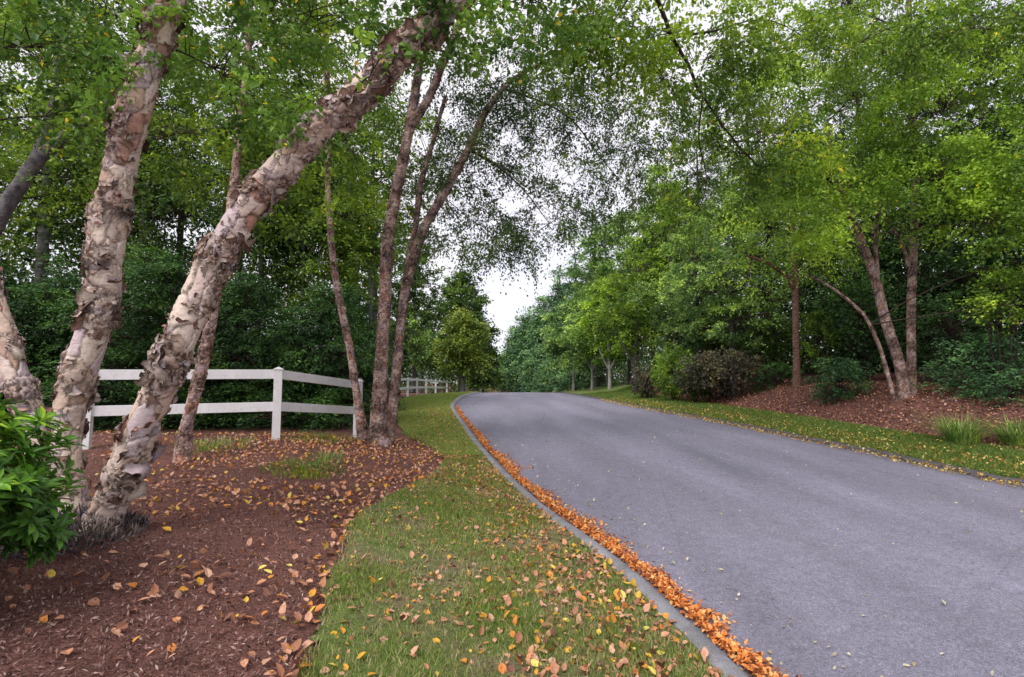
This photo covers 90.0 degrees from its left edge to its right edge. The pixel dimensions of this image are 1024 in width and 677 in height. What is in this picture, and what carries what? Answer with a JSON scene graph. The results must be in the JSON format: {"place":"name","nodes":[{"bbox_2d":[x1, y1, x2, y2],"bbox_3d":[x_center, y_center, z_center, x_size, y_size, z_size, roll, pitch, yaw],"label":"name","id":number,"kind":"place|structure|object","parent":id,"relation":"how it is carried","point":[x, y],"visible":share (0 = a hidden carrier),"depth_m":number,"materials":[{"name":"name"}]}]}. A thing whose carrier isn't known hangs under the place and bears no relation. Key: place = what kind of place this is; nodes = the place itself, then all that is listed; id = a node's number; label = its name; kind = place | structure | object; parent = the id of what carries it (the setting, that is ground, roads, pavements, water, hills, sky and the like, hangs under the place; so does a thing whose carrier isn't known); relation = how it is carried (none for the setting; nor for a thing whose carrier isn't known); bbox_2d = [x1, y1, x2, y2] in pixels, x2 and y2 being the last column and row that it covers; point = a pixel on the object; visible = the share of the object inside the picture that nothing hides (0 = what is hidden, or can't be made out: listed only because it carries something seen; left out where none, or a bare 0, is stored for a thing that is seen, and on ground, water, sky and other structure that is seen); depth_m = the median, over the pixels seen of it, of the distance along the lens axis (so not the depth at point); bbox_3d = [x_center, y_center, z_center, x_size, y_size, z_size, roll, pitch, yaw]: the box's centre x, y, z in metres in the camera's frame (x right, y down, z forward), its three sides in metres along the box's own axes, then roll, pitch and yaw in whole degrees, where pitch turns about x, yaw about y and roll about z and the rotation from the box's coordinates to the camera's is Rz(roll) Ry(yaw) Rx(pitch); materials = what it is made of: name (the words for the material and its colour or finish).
{"place":"outdoors","nodes":[
{"label":"outdoors","id":0,"kind":"place"},
{"bbox_2d":[0,360,1023,676],"bbox_3d":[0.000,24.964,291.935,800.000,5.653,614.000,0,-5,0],"label":"ground","id":1,"kind":"structure","parent":0,"point":[228,540],"depth_m":3.73,"materials":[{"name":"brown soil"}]},
{"bbox_2d":[0,393,87,568],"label":"rhododendron","id":2,"kind":"object","parent":1,"relation":"on","point":[30,520],"visible":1,"depth_m":2.96,"materials":[{"name":"green plant"}]},
{"bbox_2d":[0,2,87,247],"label":"woodland tree","id":3,"kind":"object","parent":1,"relation":"on","point":[8,79],"visible":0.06,"depth_m":20.04,"materials":[{"name":"green plant"}]},
{"bbox_2d":[0,245,111,424],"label":"hemlock tree","id":4,"kind":"object","parent":1,"relation":"on","point":[7,283],"visible":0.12,"depth_m":12.50,"materials":[{"name":"green plant"}]},
{"bbox_2d":[1,254,155,421],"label":"hemlock tree","id":5,"kind":"object","parent":1,"relation":"on","point":[37,300],"visible":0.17,"depth_m":12.52,"materials":[{"name":"green plant"}]},
{"bbox_2d":[0,0,182,335],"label":"woodland tree","id":6,"kind":"object","parent":1,"relation":"on","point":[39,218],"visible":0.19,"depth_m":17.10,"materials":[{"name":"green plant"}]},
{"bbox_2d":[0,0,208,264],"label":"woodland tree","id":7,"kind":"object","parent":1,"relation":"on","point":[76,167],"visible":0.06,"depth_m":19.23,"materials":[{"name":"green plant"}]},
{"bbox_2d":[0,0,217,235],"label":"leaning grey tree","id":8,"kind":"object","parent":1,"relation":"on","point":[18,186],"visible":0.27,"depth_m":9.32,"materials":[{"name":"green plant"}]},
{"bbox_2d":[8,243,264,433],"bbox_3d":[-8.785,0.239,12.854,5.476,5.280,5.271,0,-5,0],"label":"hemlock tree","id":9,"kind":"object","parent":1,"relation":"on","point":[166,272],"visible":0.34,"depth_m":12.26,"materials":[{"name":"green plant"}]},
{"bbox_2d":[30,82,274,334],"bbox_3d":[-12.594,-2.930,17.744,7.672,11.387,5.932,-3,-6,31],"label":"woodland tree","id":10,"kind":"object","parent":1,"relation":"on","point":[159,203],"visible":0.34,"depth_m":17.58,"materials":[{"name":"green plant"}]},
{"bbox_2d":[55,0,269,284],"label":"woodland tree","id":11,"kind":"object","parent":1,"relation":"on","point":[181,234],"visible":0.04,"depth_m":21.09,"materials":[{"name":"green plant"}]},
{"bbox_2d":[0,0,402,462],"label":"slim birch","id":12,"kind":"object","parent":1,"relation":"on","point":[237,153],"visible":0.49,"depth_m":7.74,"materials":[{"name":"green plant"}]},
{"bbox_2d":[167,434,260,454],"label":"grass clump","id":13,"kind":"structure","parent":1,"relation":"on","point":[205,447],"depth_m":7.87,"materials":[{"name":"green plant"}]},
{"bbox_2d":[1,430,442,676],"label":"mulch leaves","id":14,"kind":"object","parent":1,"relation":"on","point":[294,646],"visible":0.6,"depth_m":4.12,"materials":[{"name":"orange plant"}]},
{"bbox_2d":[116,272,347,430],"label":"hemlock tree","id":15,"kind":"object","parent":1,"relation":"on","point":[248,310],"visible":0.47,"depth_m":12.75,"materials":[{"name":"green plant"}]},
{"bbox_2d":[131,0,359,285],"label":"woodland tree","id":16,"kind":"object","parent":1,"relation":"on","point":[313,76],"visible":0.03,"depth_m":24.34,"materials":[{"name":"green plant"}]},
{"bbox_2d":[82,367,447,449],"bbox_3d":[-5.016,2.915,28.620,3.281,1.553,42.262,0,-5,-1],"label":"ranch fence","id":17,"kind":"object","parent":1,"relation":"on","point":[277,406],"visible":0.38,"depth_m":8.56,"materials":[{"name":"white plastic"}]},
{"bbox_2d":[202,73,349,336],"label":"woodland tree","id":18,"kind":"object","parent":1,"relation":"on","point":[260,264],"visible":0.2,"depth_m":18.10,"materials":[{"name":"green plant"}]},
{"bbox_2d":[184,7,390,321],"bbox_3d":[-9.589,-5.564,22.731,8.745,17.542,8.067,3,-6,-30],"label":"woodland tree","id":19,"kind":"object","parent":1,"relation":"on","point":[332,77],"visible":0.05,"depth_m":22.57,"materials":[{"name":"green plant"}]},
{"bbox_2d":[217,85,377,326],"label":"woodland tree","id":20,"kind":"object","parent":1,"relation":"on","point":[293,203],"visible":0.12,"depth_m":18.20,"materials":[{"name":"green plant"}]},
{"bbox_2d":[253,457,347,479],"bbox_3d":[-2.644,1.648,6.544,1.151,0.224,1.226,-3,-6,31],"label":"grass tuft","id":21,"kind":"object","parent":1,"relation":"on","point":[302,467],"visible":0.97,"depth_m":6.51,"materials":[{"name":"green plant"}]},
{"bbox_2d":[207,280,404,431],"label":"hemlock tree","id":22,"kind":"object","parent":1,"relation":"on","point":[321,314],"visible":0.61,"depth_m":12.96,"materials":[{"name":"green plant"}]},
{"bbox_2d":[166,432,448,487],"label":"birch leaves","id":23,"kind":"object","parent":1,"relation":"on","point":[301,458],"visible":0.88,"depth_m":7.56,"materials":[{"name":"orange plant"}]},
{"bbox_2d":[289,449,348,463],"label":"grass tuft","id":24,"kind":"object","parent":1,"relation":"on","point":[324,456],"visible":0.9,"depth_m":7.32,"materials":[{"name":"green plant"}]},
{"bbox_2d":[281,430,357,443],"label":"grass clump","id":25,"kind":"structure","parent":1,"relation":"on","point":[317,436],"depth_m":8.91,"materials":[{"name":"green plant"}]},
{"bbox_2d":[260,94,415,329],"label":"woodland tree","id":26,"kind":"object","parent":1,"relation":"on","point":[358,241],"visible":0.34,"depth_m":18.53,"materials":[{"name":"green plant"}]},
{"bbox_2d":[311,280,406,413],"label":"hemlock tree","id":27,"kind":"object","parent":1,"relation":"on","point":[372,327],"visible":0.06,"depth_m":17.48,"materials":[{"name":"green plant"}]},
{"bbox_2d":[298,195,431,377],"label":"roadside tree","id":28,"kind":"object","parent":1,"relation":"on","point":[414,347],"visible":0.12,"depth_m":34.01,"materials":[{"name":"green plant"}]},
{"bbox_2d":[328,43,454,390],"bbox_3d":[-6.704,-5.576,24.412,8.098,17.855,8.148,-2,-5,18],"label":"woodland tree","id":29,"kind":"object","parent":1,"relation":"on","point":[390,128],"visible":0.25,"depth_m":24.17,"materials":[{"name":"green plant"}]},
{"bbox_2d":[378,238,461,392],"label":"roadside tree","id":30,"kind":"object","parent":1,"relation":"on","point":[427,315],"visible":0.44,"depth_m":55.80,"materials":[{"name":"green plant"}]},
{"bbox_2d":[403,312,453,392],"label":"roadside tree","id":31,"kind":"object","parent":1,"relation":"on","point":[422,362],"visible":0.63,"depth_m":52.90,"materials":[{"name":"green plant"}]},
{"bbox_2d":[427,305,495,391],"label":"roadside tree","id":32,"kind":"object","parent":1,"relation":"on","point":[459,348],"visible":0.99,"depth_m":49.10,"materials":[{"name":"green plant"}]},
{"bbox_2d":[427,259,497,391],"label":"roadside tree","id":33,"kind":"object","parent":1,"relation":"on","point":[468,293],"visible":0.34,"depth_m":65.42,"materials":[{"name":"green plant"}]},
{"bbox_2d":[452,359,509,391],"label":"roadside tree","id":34,"kind":"object","parent":1,"relation":"on","point":[498,376],"visible":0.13,"depth_m":93.60,"materials":[{"name":"green plant"}]},
{"bbox_2d":[455,291,509,392],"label":"roadside tree","id":35,"kind":"object","parent":1,"relation":"on","point":[495,356],"visible":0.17,"depth_m":83.44,"materials":[{"name":"green plant"}]},
{"bbox_2d":[276,0,707,446],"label":"birch clump","id":36,"kind":"object","parent":1,"relation":"on","point":[380,429],"visible":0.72,"depth_m":10.22,"materials":[{"name":"green plant"}]},
{"bbox_2d":[479,352,505,392],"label":"roadside tree","id":37,"kind":"object","parent":1,"relation":"on","point":[494,385],"visible":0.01,"depth_m":119.77,"materials":[{"name":"green plant"}]},
{"bbox_2d":[495,325,523,391],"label":"pine tree","id":38,"kind":"object","parent":1,"relation":"on","point":[509,357],"visible":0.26,"depth_m":104.94,"materials":[{"name":"green plant"}]},
{"bbox_2d":[0,0,1023,563],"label":"river birch","id":39,"kind":"object","parent":1,"relation":"on","point":[138,76],"visible":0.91,"depth_m":4.59,"materials":[{"name":"green plant"}]},
{"bbox_2d":[0,0,1023,392],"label":"distant woods","id":40,"kind":"object","parent":1,"relation":"on","point":[620,374],"visible":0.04,"depth_m":24.09,"materials":[{"name":"green plant"}]},
{"bbox_2d":[500,305,539,391],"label":"pine tree","id":41,"kind":"object","parent":1,"relation":"on","point":[511,373],"visible":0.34,"depth_m":91.77,"materials":[{"name":"green plant"}]},
{"bbox_2d":[514,293,571,392],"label":"pine tree","id":42,"kind":"object","parent":1,"relation":"on","point":[527,374],"visible":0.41,"depth_m":79.44,"materials":[{"name":"green plant"}]},
{"bbox_2d":[528,264,584,392],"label":"pine tree","id":43,"kind":"object","parent":1,"relation":"on","point":[551,302],"visible":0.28,"depth_m":70.36,"materials":[{"name":"green plant"}]},
{"bbox_2d":[535,295,602,390],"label":"roadside tree","id":44,"kind":"object","parent":1,"relation":"on","point":[559,320],"visible":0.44,"depth_m":48.86,"materials":[{"name":"green plant"}]},
{"bbox_2d":[541,233,619,392],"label":"pine tree","id":45,"kind":"object","parent":1,"relation":"on","point":[568,285],"visible":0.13,"depth_m":61.80,"materials":[{"name":"green plant"}]},
{"bbox_2d":[543,296,623,390],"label":"roadside tree","id":46,"kind":"object","parent":1,"relation":"on","point":[582,350],"visible":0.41,"depth_m":42.84,"materials":[{"name":"green plant"}]},
{"bbox_2d":[551,204,632,389],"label":"pine tree","id":47,"kind":"object","parent":1,"relation":"on","point":[597,381],"visible":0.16,"depth_m":56.38,"materials":[{"name":"green plant"}]},
{"bbox_2d":[562,225,642,385],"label":"roadside tree","id":48,"kind":"object","parent":1,"relation":"on","point":[606,266],"visible":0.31,"depth_m":47.42,"materials":[{"name":"green plant"}]},
{"bbox_2d":[566,273,646,388],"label":"roadside tree","id":49,"kind":"object","parent":1,"relation":"on","point":[587,331],"visible":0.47,"depth_m":38.32,"materials":[{"name":"green plant"}]},
{"bbox_2d":[581,208,662,384],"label":"roadside tree","id":50,"kind":"object","parent":1,"relation":"on","point":[618,260],"visible":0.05,"depth_m":49.81,"materials":[{"name":"green plant"}]},
{"bbox_2d":[586,244,689,390],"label":"roadside tree","id":51,"kind":"object","parent":1,"relation":"on","point":[624,330],"visible":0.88,"depth_m":30.02,"materials":[{"name":"green plant"}]},
{"bbox_2d":[629,364,661,397],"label":"barberry shrub","id":52,"kind":"object","parent":1,"relation":"on","point":[644,375],"visible":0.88,"depth_m":23.24,"materials":[{"name":"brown plant"}]},
{"bbox_2d":[602,213,700,382],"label":"roadside tree","id":53,"kind":"object","parent":1,"relation":"on","point":[643,229],"visible":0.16,"depth_m":36.06,"materials":[{"name":"green plant"}]},
{"bbox_2d":[612,162,704,381],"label":"roadside tree","id":54,"kind":"object","parent":1,"relation":"on","point":[641,211],"visible":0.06,"depth_m":42.19,"materials":[{"name":"green plant"}]},
{"bbox_2d":[613,165,718,357],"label":"roadside tree","id":55,"kind":"object","parent":1,"relation":"on","point":[658,229],"visible":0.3,"depth_m":33.46,"materials":[{"name":"green plant"}]},
{"bbox_2d":[649,342,699,399],"bbox_3d":[6.605,1.367,20.961,2.013,2.518,2.106,-3,-6,29],"label":"green shrub","id":56,"kind":"object","parent":1,"relation":"on","point":[669,365],"visible":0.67,"depth_m":20.81,"materials":[{"name":"green plant"}]},
{"bbox_2d":[631,106,740,313],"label":"woodland tree","id":57,"kind":"object","parent":1,"relation":"on","point":[695,176],"visible":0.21,"depth_m":40.32,"materials":[{"name":"green plant"}]},
{"bbox_2d":[626,200,746,377],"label":"roadside tree","id":58,"kind":"object","parent":1,"relation":"on","point":[689,339],"visible":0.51,"depth_m":23.91,"materials":[{"name":"green plant"}]},
{"bbox_2d":[643,272,744,379],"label":"roadside tree","id":59,"kind":"object","parent":1,"relation":"on","point":[714,347],"visible":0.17,"depth_m":24.89,"materials":[{"name":"green plant"}]},
{"bbox_2d":[670,362,718,401],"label":"green shrub","id":60,"kind":"object","parent":1,"relation":"on","point":[692,394],"visible":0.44,"depth_m":19.21,"materials":[{"name":"green plant"}]},
{"bbox_2d":[672,346,777,400],"bbox_3d":[7.872,1.343,19.001,3.655,2.125,2.913,-2,-5,21],"label":"barberry shrub","id":61,"kind":"object","parent":1,"relation":"on","point":[724,385],"visible":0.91,"depth_m":18.49,"materials":[{"name":"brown plant"}]},
{"bbox_2d":[656,190,814,382],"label":"roadside tree","id":62,"kind":"object","parent":1,"relation":"on","point":[729,308],"visible":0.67,"depth_m":20.62,"materials":[{"name":"green plant"}]},
{"bbox_2d":[667,139,853,374],"bbox_3d":[11.839,-3.006,24.702,8.570,12.700,7.854,0,-5,0],"label":"woodland tree","id":63,"kind":"object","parent":1,"relation":"on","point":[768,236],"visible":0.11,"depth_m":24.06,"materials":[{"name":"green plant"}]},
{"bbox_2d":[665,44,857,375],"bbox_3d":[15.977,-8.107,33.068,11.624,21.592,11.500,-1,-5,16],"label":"woodland tree","id":64,"kind":"object","parent":1,"relation":"on","point":[712,164],"visible":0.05,"depth_m":32.99,"materials":[{"name":"green plant"}]},
{"bbox_2d":[722,307,807,378],"bbox_3d":[10.340,0.474,20.995,3.272,3.796,2.920,0,-5,0],"label":"mixed shrub","id":65,"kind":"object","parent":1,"relation":"on","point":[773,353],"visible":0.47,"depth_m":20.75,"materials":[{"name":"green plant"}]},
{"bbox_2d":[744,356,805,392],"bbox_3d":[9.213,1.487,18.058,1.991,1.729,1.826,0,-5,0],"label":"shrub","id":66,"kind":"object","parent":1,"relation":"on","point":[784,372],"visible":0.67,"depth_m":17.86,"materials":[{"name":"green plant"}]},
{"bbox_2d":[564,383,1023,486],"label":"verge","id":67,"kind":"structure","parent":1,"relation":"on","point":[913,463],"depth_m":10.73,"materials":[{"name":"green plant"}]},
{"bbox_2d":[869,409,1016,443],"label":"ornamental grass","id":68,"kind":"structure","parent":67,"relation":"on","point":[955,432],"depth_m":9.48,"materials":[{"name":"green plant"}]},
{"bbox_2d":[697,140,903,388],"bbox_3d":[9.520,-2.478,17.065,6.774,8.663,4.489,0,-5,0],"label":"red birch","id":69,"kind":"object","parent":1,"relation":"on","point":[793,282],"visible":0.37,"depth_m":16.86,"materials":[{"name":"green plant"}]},
{"bbox_2d":[799,309,844,382],"bbox_3d":[10.174,0.271,17.018,1.487,2.596,1.455,-2,-5,25],"label":"leafy shrub","id":70,"kind":"object","parent":1,"relation":"on","point":[812,325],"visible":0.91,"depth_m":16.97,"materials":[{"name":"green plant"}]},
{"bbox_2d":[800,356,884,404],"bbox_3d":[9.195,1.295,14.457,2.044,1.672,2.170,0,-5,0],"label":"shrub","id":71,"kind":"object","parent":1,"relation":"on","point":[843,369],"visible":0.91,"depth_m":14.22,"materials":[{"name":"green plant"}]},
{"bbox_2d":[681,0,1023,403],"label":"birch","id":72,"kind":"object","parent":1,"relation":"on","point":[989,194],"visible":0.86,"depth_m":12.04,"materials":[{"name":"green plant"}]},
{"bbox_2d":[683,378,1023,448],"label":"bank leaves","id":73,"kind":"object","parent":1,"relation":"on","point":[893,402],"visible":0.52,"depth_m":12.99,"materials":[{"name":"brown plant"}]},
{"bbox_2d":[686,376,1023,449],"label":"bank chips","id":74,"kind":"object","parent":1,"relation":"on","point":[969,404],"visible":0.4,"depth_m":12.96,"materials":[{"name":"brown wood"}]},
{"bbox_2d":[804,261,917,380],"bbox_3d":[11.597,-0.451,17.175,3.214,4.210,3.360,-3,-6,35],"label":"shaded shrub","id":75,"kind":"object","parent":1,"relation":"on","point":[871,354],"visible":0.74,"depth_m":16.85,"materials":[{"name":"green plant"}]},
{"bbox_2d":[754,0,1023,365],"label":"woodland tree","id":76,"kind":"object","parent":1,"relation":"on","point":[926,136],"visible":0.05,"depth_m":28.38,"materials":[{"name":"green plant"}]},
{"bbox_2d":[780,117,998,373],"bbox_3d":[14.487,-3.438,20.170,7.276,10.724,7.832,0,-5,0],"label":"woodland tree","id":77,"kind":"object","parent":1,"relation":"on","point":[897,271],"visible":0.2,"depth_m":20.00,"materials":[{"name":"green plant"}]},
{"bbox_2d":[826,126,1023,370],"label":"woodland tree","id":78,"kind":"object","parent":1,"relation":"on","point":[939,264],"visible":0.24,"depth_m":18.40,"materials":[{"name":"green plant"}]},
{"bbox_2d":[852,0,1023,324],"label":"woodland tree","id":79,"kind":"object","parent":1,"relation":"on","point":[981,123],"visible":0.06,"depth_m":28.21,"materials":[{"name":"green plant"}]},
{"bbox_2d":[917,360,973,384],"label":"brown shrub","id":80,"kind":"object","parent":1,"relation":"on","point":[928,380],"visible":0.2,"depth_m":14.39,"materials":[{"name":"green plant"}]},
{"bbox_2d":[878,288,1022,377],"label":"dark hemlock shrub","id":81,"kind":"object","parent":1,"relation":"on","point":[942,330],"visible":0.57,"depth_m":15.40,"materials":[{"name":"green plant"}]},
{"bbox_2d":[909,330,1023,401],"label":"hemlock shrub","id":82,"kind":"object","parent":1,"relation":"on","point":[959,364],"visible":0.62,"depth_m":11.91,"materials":[{"name":"green plant"}]},
{"bbox_2d":[936,87,1023,366],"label":"woodland tree","id":83,"kind":"object","parent":1,"relation":"on","point":[1004,230],"visible":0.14,"depth_m":18.54,"materials":[{"name":"green plant"}]},
{"bbox_2d":[951,367,1023,408],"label":"fern shrub","id":84,"kind":"object","parent":1,"relation":"on","point":[1002,390],"visible":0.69,"depth_m":10.90,"materials":[{"name":"green plant"}]},
{"bbox_2d":[967,412,1023,447],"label":"ornamental grass","id":85,"kind":"object","parent":1,"relation":"on","point":[1010,438],"depth_m":9.25,"materials":[{"name":"green plant"}]},
{"bbox_2d":[972,269,1023,392],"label":"tree","id":86,"kind":"object","parent":1,"relation":"on","point":[1008,284],"visible":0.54,"depth_m":11.52,"materials":[{"name":"green plant"}]},
{"bbox_2d":[0,0,1023,382],"label":"sky","id":87,"kind":"structure","parent":0,"point":[504,307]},
{"bbox_2d":[296,391,734,676],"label":"lawn","id":88,"kind":"structure","parent":0,"point":[360,621],"depth_m":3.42,"materials":[{"name":"green plant"}]},
{"bbox_2d":[455,391,1023,676],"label":"road","id":89,"kind":"structure","parent":0,"point":[822,587],"depth_m":5.34,"materials":[{"name":"grey asphalt"}]},
{"bbox_2d":[450,392,747,676],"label":"kerb","id":90,"kind":"structure","parent":89,"relation":"on","point":[700,640],"depth_m":3.90,"materials":[{"name":"concrete"}]},
{"bbox_2d":[456,405,802,676],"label":"gutter leaves","id":91,"kind":"object","parent":89,"relation":"on","point":[717,636],"visible":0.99,"depth_m":4.17,"materials":[{"name":"orange plant"}]},
{"bbox_2d":[552,392,1023,485],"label":"kerb","id":92,"kind":"structure","parent":89,"relation":"on","point":[972,472],"depth_m":9.75,"materials":[{"name":"grey concrete"}]}
]}

